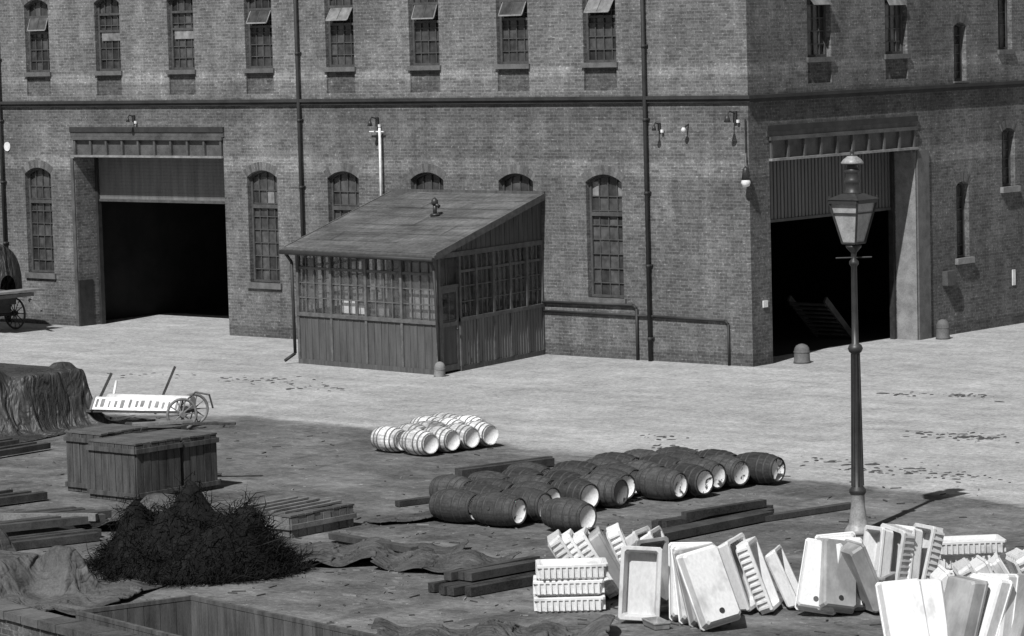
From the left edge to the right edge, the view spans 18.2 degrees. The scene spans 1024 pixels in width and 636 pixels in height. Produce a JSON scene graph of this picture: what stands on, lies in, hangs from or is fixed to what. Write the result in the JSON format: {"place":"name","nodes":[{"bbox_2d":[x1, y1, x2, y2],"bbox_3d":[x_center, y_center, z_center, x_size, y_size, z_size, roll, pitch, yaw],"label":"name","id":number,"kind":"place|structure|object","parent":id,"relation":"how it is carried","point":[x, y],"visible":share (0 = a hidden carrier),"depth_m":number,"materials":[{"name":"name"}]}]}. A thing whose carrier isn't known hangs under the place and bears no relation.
{"place":"outdoors","nodes":[
{"label":"outdoors","id":0,"kind":"place"},
{"bbox_2d":[0,600,140,635],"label":"brick boundary wall","id":1,"kind":"structure","parent":0,"point":[18,620],"depth_m":38.93,"materials":[{"name":"brick"}]},
{"bbox_2d":[0,0,1023,366],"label":"brick warehouse","id":2,"kind":"structure","parent":0,"point":[680,164],"depth_m":81.05,"materials":[{"name":"brick"}]},
{"bbox_2d":[27,0,1010,297],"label":"window frames","id":3,"kind":"structure","parent":2,"relation":"in","point":[510,9],"depth_m":82.66,"materials":[{"name":"paint"}]},
{"bbox_2d":[30,0,1007,294],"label":"window glass","id":4,"kind":"structure","parent":2,"relation":"in","point":[599,27],"depth_m":82.80,"materials":[{"name":"glass"}]},
{"bbox_2d":[0,307,1023,635],"bbox_3d":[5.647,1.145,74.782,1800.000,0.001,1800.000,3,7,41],"label":"ground","id":5,"kind":"structure","parent":0,"point":[564,407],"depth_m":62.81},
{"bbox_2d":[0,244,42,328],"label":"covered wagon","id":6,"kind":"object","parent":5,"relation":"on","point":[11,282],"visible":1,"depth_m":88.78,"materials":[{"name":"wood"}]},
{"bbox_2d":[0,490,47,504],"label":"timber beam","id":7,"kind":"structure","parent":5,"relation":"on","point":[17,497],"depth_m":55.68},
{"bbox_2d":[0,442,50,456],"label":"timber beam","id":8,"kind":"structure","parent":5,"relation":"on","point":[13,449],"depth_m":62.40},
{"bbox_2d":[12,506,94,512],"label":"timber beam","id":9,"kind":"structure","parent":5,"relation":"on","point":[71,509],"depth_m":53.67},
{"bbox_2d":[0,513,97,520],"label":"timber beam","id":10,"kind":"structure","parent":9,"relation":"on","point":[13,516],"depth_m":52.34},
{"bbox_2d":[9,528,101,549],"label":"timber beam","id":11,"kind":"structure","parent":5,"relation":"on","point":[47,539],"depth_m":51.01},
{"bbox_2d":[6,518,108,536],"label":"timber beam","id":12,"kind":"structure","parent":5,"relation":"on","point":[25,532],"depth_m":52.07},
{"bbox_2d":[0,509,111,531],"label":"timber beam","id":13,"kind":"structure","parent":12,"relation":"on","point":[33,523],"depth_m":51.89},
{"bbox_2d":[0,362,155,442],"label":"tarpaulin covered pile","id":14,"kind":"object","parent":5,"relation":"on","point":[44,402],"visible":0.94,"depth_m":66.07,"materials":[{"name":"fabric"}]},
{"bbox_2d":[0,527,168,615],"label":"tarpaulin covered heap","id":15,"kind":"object","parent":5,"relation":"on","point":[61,578],"visible":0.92,"depth_m":46.15,"materials":[{"name":"grey fabric"}]},
{"bbox_2d":[63,424,147,491],"bbox_3d":[-7.246,2.517,57.194,1.010,1.092,1.210,3,7,41],"label":"wooden crate","id":16,"kind":"object","parent":5,"relation":"on","point":[77,461],"visible":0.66,"depth_m":56.88,"materials":[{"name":"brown wood"}]},
{"bbox_2d":[125,419,235,426],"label":"loose planks","id":17,"kind":"object","parent":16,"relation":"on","point":[179,422],"visible":1,"depth_m":57.50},
{"bbox_2d":[85,433,182,501],"bbox_3d":[-6.630,2.627,56.151,1.310,1.033,1.160,3,7,41],"label":"wooden crate","id":18,"kind":"object","parent":5,"relation":"on","point":[120,466],"visible":0.92,"depth_m":55.76,"materials":[{"name":"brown wood"}]},
{"bbox_2d":[86,366,213,428],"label":"handcart","id":19,"kind":"object","parent":5,"relation":"on","point":[181,407],"visible":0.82,"depth_m":66.20,"materials":[{"name":"white wood"}]},
{"bbox_2d":[76,493,232,528],"bbox_3d":[-5.746,3.182,52.872,2.516,0.474,2.139,0,6,21],"label":"canvas sheet","id":20,"kind":"object","parent":5,"relation":"on","point":[161,497],"visible":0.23,"depth_m":52.95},
{"bbox_2d":[139,428,220,490],"bbox_3d":[-5.973,2.550,56.927,1.290,1.012,0.920,3,7,41],"label":"wooden crate","id":21,"kind":"object","parent":5,"relation":"on","point":[198,452],"visible":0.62,"depth_m":56.58,"materials":[{"name":"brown wood"}]},
{"bbox_2d":[81,456,332,588],"bbox_3d":[-4.814,2.998,48.094,3.939,2.123,3.942,2,6,32],"label":"brushwood heap","id":22,"kind":"object","parent":5,"relation":"on","point":[190,536],"visible":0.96,"depth_m":47.48,"materials":[{"name":"plant"}]},
{"bbox_2d":[75,595,381,635],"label":"open timber bin","id":23,"kind":"object","parent":5,"relation":"on","point":[190,615],"visible":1,"depth_m":40.26,"materials":[{"name":"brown wood"}]},
{"bbox_2d":[256,499,356,537],"bbox_3d":[-3.561,3.251,52.004,1.410,0.373,1.560,3,7,41],"label":"flat packing case","id":24,"kind":"object","parent":5,"relation":"on","point":[331,517],"visible":0.59,"depth_m":51.47,"materials":[{"name":"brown wood"}]},
{"bbox_2d":[241,496,341,513],"bbox_3d":[-3.616,3.039,52.027,1.090,0.049,1.302,3,7,41],"label":"batten bundle","id":25,"kind":"object","parent":24,"relation":"on","point":[294,499],"visible":0.8,"depth_m":52.03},
{"bbox_2d":[277,537,468,566],"bbox_3d":[-2.319,3.577,48.932,3.218,0.214,1.870,-1,5,5],"label":"canvas sheet","id":26,"kind":"object","parent":5,"relation":"on","point":[341,555],"visible":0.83,"depth_m":48.87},
{"bbox_2d":[328,532,417,551],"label":"timber beam","id":27,"kind":"structure","parent":26,"relation":"on","point":[354,539],"depth_m":49.60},
{"bbox_2d":[370,426,404,451],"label":"wooden barrel","id":28,"kind":"object","parent":5,"relation":"on","point":[385,438],"visible":0.95,"depth_m":61.05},
{"bbox_2d":[365,511,435,522],"bbox_3d":[-1.736,3.285,52.620,1.324,0.104,0.870,-4,6,-23],"label":"canvas sheet","id":29,"kind":"object","parent":5,"relation":"on","point":[407,517],"visible":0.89,"depth_m":52.55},
{"bbox_2d":[279,189,545,374],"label":"gatekeeper hut","id":30,"kind":"object","parent":5,"relation":"on","point":[473,260],"visible":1,"depth_m":77.20,"materials":[{"name":"paint"}]},
{"bbox_2d":[395,496,429,506],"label":"timber beam","id":31,"kind":"structure","parent":5,"relation":"on","point":[411,501],"depth_m":54.23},
{"bbox_2d":[399,429,438,455],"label":"wooden barrel","id":32,"kind":"object","parent":5,"relation":"on","point":[419,442],"visible":1,"depth_m":60.43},
{"bbox_2d":[423,426,459,451],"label":"wooden barrel","id":33,"kind":"object","parent":5,"relation":"on","point":[448,439],"visible":0.7,"depth_m":60.81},
{"bbox_2d":[370,547,520,572],"bbox_3d":[-0.948,3.637,47.993,1.978,0.192,1.573,1,6,30],"label":"canvas sheet","id":34,"kind":"object","parent":5,"relation":"on","point":[437,562],"visible":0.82,"depth_m":47.84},
{"bbox_2d":[429,474,472,496],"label":"wooden barrel","id":35,"kind":"object","parent":5,"relation":"on","point":[447,481],"visible":0.45,"depth_m":53.71,"materials":[{"name":"wood"}]},
{"bbox_2d":[429,488,477,522],"bbox_3d":[-0.904,3.067,52.212,0.840,0.561,0.573,3,49,40],"label":"wooden barrel","id":36,"kind":"object","parent":5,"relation":"on","point":[452,505],"visible":0.91,"depth_m":51.99,"materials":[{"name":"wood"}]},
{"bbox_2d":[444,423,479,449],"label":"wooden barrel","id":37,"kind":"object","parent":5,"relation":"on","point":[469,436],"visible":0.76,"depth_m":61.13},
{"bbox_2d":[464,420,498,446],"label":"wooden barrel","id":38,"kind":"object","parent":5,"relation":"on","point":[489,434],"visible":0.73,"depth_m":61.47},
{"bbox_2d":[428,569,535,596],"bbox_3d":[-0.113,3.789,46.237,2.325,0.137,0.795,-6,7,-42],"label":"timber stack","id":39,"kind":"object","parent":5,"relation":"on","point":[487,585],"visible":0.6,"depth_m":45.70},
{"bbox_2d":[444,555,543,580],"bbox_3d":[-0.179,3.642,46.336,1.794,0.124,0.457,-6,7,-44],"label":"timber stack","id":40,"kind":"object","parent":39,"relation":"on","point":[500,568],"visible":0.83,"depth_m":46.10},
{"bbox_2d":[460,484,504,493],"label":"wooden barrel","id":41,"kind":"object","parent":5,"relation":"on","point":[480,488],"visible":0.23,"depth_m":52.50,"materials":[{"name":"wood"}]},
{"bbox_2d":[468,470,509,480],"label":"wooden barrel","id":42,"kind":"object","parent":5,"relation":"on","point":[483,474],"visible":0.23,"depth_m":54.06,"materials":[{"name":"wood"}]},
{"bbox_2d":[469,478,513,488],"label":"wooden barrel","id":43,"kind":"object","parent":5,"relation":"on","point":[503,484],"visible":0.23,"depth_m":53.14,"materials":[{"name":"wood"}]},
{"bbox_2d":[371,614,614,635],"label":"canvas sheet","id":44,"kind":"object","parent":5,"relation":"on","point":[600,626],"visible":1,"depth_m":41.95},
{"bbox_2d":[471,492,526,526],"bbox_3d":[-0.215,3.099,51.684,0.840,0.561,0.573,2,-6,38],"label":"wooden barrel","id":45,"kind":"object","parent":5,"relation":"on","point":[499,509],"visible":1,"depth_m":51.47,"materials":[{"name":"wood"}]},
{"bbox_2d":[455,456,554,476],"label":"timber beam","id":46,"kind":"structure","parent":5,"relation":"on","point":[501,467],"depth_m":57.82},
{"bbox_2d":[7,418,1023,635],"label":"yard litter","id":47,"kind":"object","parent":5,"relation":"on","point":[388,589],"visible":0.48,"depth_m":47.64,"materials":[{"name":"stone"}]},
{"bbox_2d":[502,467,543,476],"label":"wooden barrel","id":48,"kind":"object","parent":5,"relation":"on","point":[513,471],"visible":0.27,"depth_m":54.39,"materials":[{"name":"wood"}]},
{"bbox_2d":[502,487,551,521],"bbox_3d":[0.216,3.047,52.164,0.840,0.561,0.573,3,18,40],"label":"wooden barrel","id":49,"kind":"object","parent":5,"relation":"on","point":[535,499],"visible":0.55,"depth_m":51.87,"materials":[{"name":"wood"}]},
{"bbox_2d":[507,462,549,473],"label":"wooden barrel","id":50,"kind":"object","parent":5,"relation":"on","point":[542,469],"visible":0.27,"depth_m":54.97,"materials":[{"name":"wood"}]},
{"bbox_2d":[507,474,553,484],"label":"wooden barrel","id":51,"kind":"object","parent":5,"relation":"on","point":[527,477],"visible":0.31,"depth_m":53.52,"materials":[{"name":"wood"}]},
{"bbox_2d":[511,481,561,498],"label":"wooden barrel","id":52,"kind":"object","parent":5,"relation":"on","point":[552,491],"visible":0.28,"depth_m":52.61,"materials":[{"name":"wood"}]},
{"bbox_2d":[547,529,573,558],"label":"ceramic sink","id":53,"kind":"object","parent":5,"relation":"on","point":[558,547],"visible":0.45,"depth_m":44.59,"materials":[{"name":"white ceramic"}]},
{"bbox_2d":[107,373,1018,482],"bbox_3d":[1.367,1.847,68.093,28.743,0.025,11.430,3,7,41],"label":"horse dung","id":54,"kind":"object","parent":5,"relation":"on","point":[919,432],"visible":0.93,"depth_m":61.18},
{"bbox_2d":[541,497,596,532],"bbox_3d":[0.908,3.142,50.896,0.840,0.561,0.573,4,6,45],"label":"wooden barrel","id":55,"kind":"object","parent":5,"relation":"on","point":[565,514],"visible":0.93,"depth_m":50.66,"materials":[{"name":"wood"}]},
{"bbox_2d":[533,592,605,612],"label":"ceramic sink","id":56,"kind":"object","parent":5,"relation":"on","point":[568,603],"visible":0.91,"depth_m":43.90,"materials":[{"name":"white ceramic"}]},
{"bbox_2d":[533,575,604,595],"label":"ceramic sink","id":57,"kind":"object","parent":56,"relation":"on","point":[568,587],"visible":0.85,"depth_m":43.94,"materials":[{"name":"white ceramic"}]},
{"bbox_2d":[535,557,607,579],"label":"ceramic sink","id":58,"kind":"object","parent":57,"relation":"on","point":[572,568],"visible":1,"depth_m":43.91,"materials":[{"name":"white ceramic"}]},
{"bbox_2d":[551,477,599,506],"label":"wooden barrel","id":59,"kind":"object","parent":5,"relation":"on","point":[580,489],"visible":0.66,"depth_m":52.88,"materials":[{"name":"wood"}]},
{"bbox_2d":[561,529,607,594],"bbox_3d":[0.995,3.476,44.947,0.232,1.004,0.564,-33,2,6],"label":"ceramic sink","id":60,"kind":"object","parent":5,"relation":"on","point":[570,543],"visible":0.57,"depth_m":44.67,"materials":[{"name":"white ceramic"}]},
{"bbox_2d":[572,527,618,597],"bbox_3d":[1.188,3.460,45.011,0.232,1.004,0.564,-32,2,7],"label":"ceramic sink","id":61,"kind":"object","parent":5,"relation":"on","point":[583,543],"visible":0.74,"depth_m":44.74,"materials":[{"name":"white ceramic"}]},
{"bbox_2d":[587,526,619,587],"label":"ceramic sink","id":62,"kind":"object","parent":5,"relation":"on","point":[597,539],"visible":0.59,"depth_m":44.78,"materials":[{"name":"white ceramic"}]},
{"bbox_2d":[579,473,628,506],"bbox_3d":[1.501,2.890,53.526,0.840,0.561,0.573,3,-6,39],"label":"wooden barrel","id":63,"kind":"object","parent":5,"relation":"on","point":[614,491],"visible":0.7,"depth_m":53.25,"materials":[{"name":"wood"}]},
{"bbox_2d":[590,468,635,499],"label":"wooden barrel","id":64,"kind":"object","parent":5,"relation":"on","point":[629,479],"visible":0.43,"depth_m":53.93,"materials":[{"name":"wood"}]},
{"bbox_2d":[606,522,625,563],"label":"ceramic sink","id":65,"kind":"object","parent":5,"relation":"on","point":[615,536],"visible":0.41,"depth_m":44.83,"materials":[{"name":"white ceramic"}]},
{"bbox_2d":[594,452,639,462],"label":"wooden barrel","id":66,"kind":"object","parent":5,"relation":"on","point":[623,457],"visible":0.19,"depth_m":55.99,"materials":[{"name":"wood"}]},
{"bbox_2d":[595,463,638,494],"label":"wooden barrel","id":67,"kind":"object","parent":5,"relation":"on","point":[632,471],"visible":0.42,"depth_m":54.48,"materials":[{"name":"wood"}]},
{"bbox_2d":[618,545,662,620],"bbox_3d":[1.740,3.581,43.063,0.560,1.000,0.232,2,-3,8],"label":"ceramic sink","id":68,"kind":"object","parent":5,"relation":"on","point":[640,583],"visible":1,"depth_m":43.09,"materials":[{"name":"white ceramic"}]},
{"bbox_2d":[631,536,668,610],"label":"ceramic sink","id":69,"kind":"object","parent":5,"relation":"on","point":[662,542],"visible":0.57,"depth_m":43.83,"materials":[{"name":"white ceramic"}]},
{"bbox_2d":[642,616,670,630],"bbox_3d":[1.929,4.088,42.657,0.252,0.104,0.450,-3,6,-20],"label":"wooden block","id":70,"kind":"object","parent":5,"relation":"on","point":[656,623],"visible":1,"depth_m":42.57,"materials":[{"name":"grey wood"}]},
{"bbox_2d":[639,455,679,467],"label":"wooden barrel","id":71,"kind":"object","parent":5,"relation":"on","point":[665,461],"visible":0.29,"depth_m":55.43,"materials":[{"name":"wood"}]},
{"bbox_2d":[634,467,687,499],"bbox_3d":[2.527,2.813,54.133,0.840,0.573,0.561,3,7,41],"label":"wooden barrel","id":72,"kind":"object","parent":5,"relation":"on","point":[660,483],"visible":1,"depth_m":53.91,"materials":[{"name":"wood"}]},
{"bbox_2d":[668,542,704,620],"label":"ceramic sink","id":73,"kind":"object","parent":5,"relation":"on","point":[673,613],"visible":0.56,"depth_m":43.06,"materials":[{"name":"white ceramic"}]},
{"bbox_2d":[667,463,713,496],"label":"wooden barrel","id":74,"kind":"object","parent":5,"relation":"on","point":[700,480],"visible":0.77,"depth_m":54.18,"materials":[{"name":"wood"}]},
{"bbox_2d":[670,542,713,623],"bbox_3d":[2.484,3.543,42.843,0.594,1.060,0.246,-6,-12,-3],"label":"ceramic sink","id":75,"kind":"object","parent":5,"relation":"on","point":[682,616],"visible":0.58,"depth_m":42.83,"materials":[{"name":"white ceramic"}]},
{"bbox_2d":[672,543,714,627],"bbox_3d":[2.557,3.549,42.607,0.594,1.060,0.246,-10,-12,-11],"label":"ceramic sink","id":76,"kind":"object","parent":5,"relation":"on","point":[692,619],"visible":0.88,"depth_m":42.58,"materials":[{"name":"white ceramic"}]},
{"bbox_2d":[626,508,773,540],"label":"timber beam","id":77,"kind":"structure","parent":5,"relation":"on","point":[712,525],"depth_m":50.61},
{"bbox_2d":[677,458,726,489],"bbox_3d":[3.250,2.701,55.126,0.840,0.561,0.573,3,-14,44],"label":"wooden barrel","id":78,"kind":"object","parent":5,"relation":"on","point":[717,469],"visible":0.45,"depth_m":54.89,"materials":[{"name":"wood"}]},
{"bbox_2d":[675,545,740,630],"bbox_3d":[2.631,3.559,42.359,0.594,1.060,0.246,-15,-12,-19],"label":"ceramic sink","id":79,"kind":"object","parent":5,"relation":"on","point":[709,588],"visible":1,"depth_m":42.26,"materials":[{"name":"white ceramic"}]},
{"bbox_2d":[651,505,772,528],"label":"timber beam","id":80,"kind":"structure","parent":5,"relation":"on","point":[669,522],"depth_m":50.97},
{"bbox_2d":[681,499,766,519],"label":"timber beam","id":81,"kind":"structure","parent":80,"relation":"on","point":[722,509],"depth_m":51.26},
{"bbox_2d":[704,454,749,486],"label":"wooden barrel","id":82,"kind":"object","parent":5,"relation":"on","point":[737,471],"visible":0.72,"depth_m":55.17,"materials":[{"name":"wood"}]},
{"bbox_2d":[718,533,755,611],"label":"ceramic sink","id":83,"kind":"object","parent":5,"relation":"on","point":[738,581],"visible":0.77,"depth_m":43.36,"materials":[{"name":"white ceramic"}]},
{"bbox_2d":[736,536,780,614],"bbox_3d":[3.339,3.516,43.519,0.232,1.004,0.564,-21,-1,17],"label":"ceramic sink","id":84,"kind":"object","parent":5,"relation":"on","point":[758,577],"visible":1,"depth_m":43.30,"materials":[{"name":"white ceramic"}]},
{"bbox_2d":[736,452,785,483],"bbox_3d":[4.312,2.614,55.705,0.840,0.573,0.561,3,-26,41],"label":"wooden barrel","id":85,"kind":"object","parent":5,"relation":"on","point":[766,468],"visible":0.88,"depth_m":55.45,"materials":[{"name":"wood"}]},
{"bbox_2d":[765,545,797,607],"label":"ceramic sink","id":86,"kind":"object","parent":5,"relation":"on","point":[782,572],"visible":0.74,"depth_m":43.58,"materials":[{"name":"white ceramic"}]},
{"bbox_2d":[753,502,850,523],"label":"timber beam","id":87,"kind":"structure","parent":5,"relation":"on","point":[810,511],"depth_m":51.99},
{"bbox_2d":[793,344,810,363],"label":"stone bollard","id":88,"kind":"object","parent":5,"relation":"on","point":[801,353],"visible":1,"depth_m":75.16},
{"bbox_2d":[795,538,842,615],"bbox_3d":[4.171,3.483,43.199,0.560,1.000,0.232,8,-13,10],"label":"ceramic sink","id":89,"kind":"object","parent":5,"relation":"on","point":[807,597],"visible":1,"depth_m":43.12,"materials":[{"name":"white ceramic"}]},
{"bbox_2d":[817,538,856,613],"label":"ceramic sink","id":90,"kind":"object","parent":5,"relation":"on","point":[838,589],"visible":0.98,"depth_m":43.05,"materials":[{"name":"white ceramic"}]},
{"bbox_2d":[827,145,878,535],"bbox_3d":[5.349,0.345,49.759,0.604,6.100,0.604,3,7,41],"label":"street lamp","id":91,"kind":"object","parent":5,"relation":"on","point":[852,208],"visible":0.98,"depth_m":49.63,"materials":[{"name":"metal"}]},
{"bbox_2d":[841,539,878,612],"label":"ceramic sink","id":92,"kind":"object","parent":5,"relation":"on","point":[855,555],"visible":0.84,"depth_m":42.96,"materials":[{"name":"white ceramic"}]},
{"bbox_2d":[863,525,893,576],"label":"ceramic sink","id":93,"kind":"object","parent":5,"relation":"on","point":[870,541],"visible":0.48,"depth_m":43.96,"materials":[{"name":"white ceramic"}]},
{"bbox_2d":[874,523,914,579],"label":"ceramic sink","id":94,"kind":"object","parent":5,"relation":"on","point":[902,544],"visible":0.48,"depth_m":43.92,"materials":[{"name":"white ceramic"}]},
{"bbox_2d":[875,578,929,635],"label":"ceramic sink","id":95,"kind":"object","parent":5,"relation":"on","point":[902,610],"visible":1,"depth_m":39.99,"materials":[{"name":"white ceramic"}]},
{"bbox_2d":[895,524,922,578],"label":"ceramic sink","id":96,"kind":"object","parent":5,"relation":"on","point":[914,564],"visible":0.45,"depth_m":44.00,"materials":[{"name":"white ceramic"}]},
{"bbox_2d":[913,523,944,578],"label":"ceramic sink","id":97,"kind":"object","parent":5,"relation":"on","point":[933,536],"visible":0.41,"depth_m":44.04,"materials":[{"name":"white ceramic"}]},
{"bbox_2d":[919,578,946,635],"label":"ceramic sink","id":98,"kind":"object","parent":5,"relation":"on","point":[933,593],"visible":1,"depth_m":40.06,"materials":[{"name":"white ceramic"}]},
{"bbox_2d":[930,564,951,591],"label":"ceramic sink","id":99,"kind":"object","parent":5,"relation":"on","point":[941,572],"visible":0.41,"depth_m":41.08,"materials":[{"name":"white ceramic"}]},
{"bbox_2d":[936,319,949,339],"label":"stone bollard","id":100,"kind":"object","parent":5,"relation":"on","point":[942,329],"visible":1,"depth_m":79.97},
{"bbox_2d":[952,557,974,576],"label":"ceramic sink","id":101,"kind":"object","parent":5,"relation":"on","point":[962,566],"visible":0.32,"depth_m":41.20,"materials":[{"name":"white ceramic"}]},
{"bbox_2d":[944,575,988,635],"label":"ceramic sink","id":102,"kind":"object","parent":5,"relation":"on","point":[964,598],"visible":1,"depth_m":39.83,"materials":[{"name":"white ceramic"}]},
{"bbox_2d":[969,555,992,572],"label":"ceramic sink","id":103,"kind":"object","parent":5,"relation":"on","point":[979,564],"visible":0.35,"depth_m":41.31,"materials":[{"name":"white ceramic"}]},
{"bbox_2d":[970,573,1013,635],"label":"ceramic sink","id":104,"kind":"object","parent":5,"relation":"on","point":[998,594],"visible":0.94,"depth_m":39.90,"materials":[{"name":"white ceramic"}]},
{"bbox_2d":[982,573,1019,635],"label":"ceramic sink","id":105,"kind":"object","parent":5,"relation":"on","point":[1006,624],"visible":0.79,"depth_m":40.05,"materials":[{"name":"white ceramic"}]},
{"bbox_2d":[1005,548,1023,573],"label":"ceramic sink","id":106,"kind":"object","parent":5,"relation":"on","point":[1014,559],"visible":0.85,"depth_m":41.92,"materials":[{"name":"white ceramic"}]},
{"bbox_2d":[1010,573,1023,635],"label":"ceramic sink","id":107,"kind":"object","parent":5,"relation":"on","point":[1017,628],"visible":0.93,"depth_m":40.01,"materials":[{"name":"white ceramic"}]},
{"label":"ceramic sink","id":108,"kind":"object","parent":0,"visible":0},
{"bbox_2d":[938,554,999,569],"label":"ceramic sink","id":109,"kind":"object","parent":108,"relation":"on","point":[946,562],"visible":0.17,"depth_m":45.24,"materials":[{"name":"white ceramic"}]},
{"bbox_2d":[940,534,1005,555],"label":"ceramic sink","id":110,"kind":"object","parent":109,"relation":"on","point":[960,545],"visible":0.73,"depth_m":45.16,"materials":[{"name":"white ceramic"}]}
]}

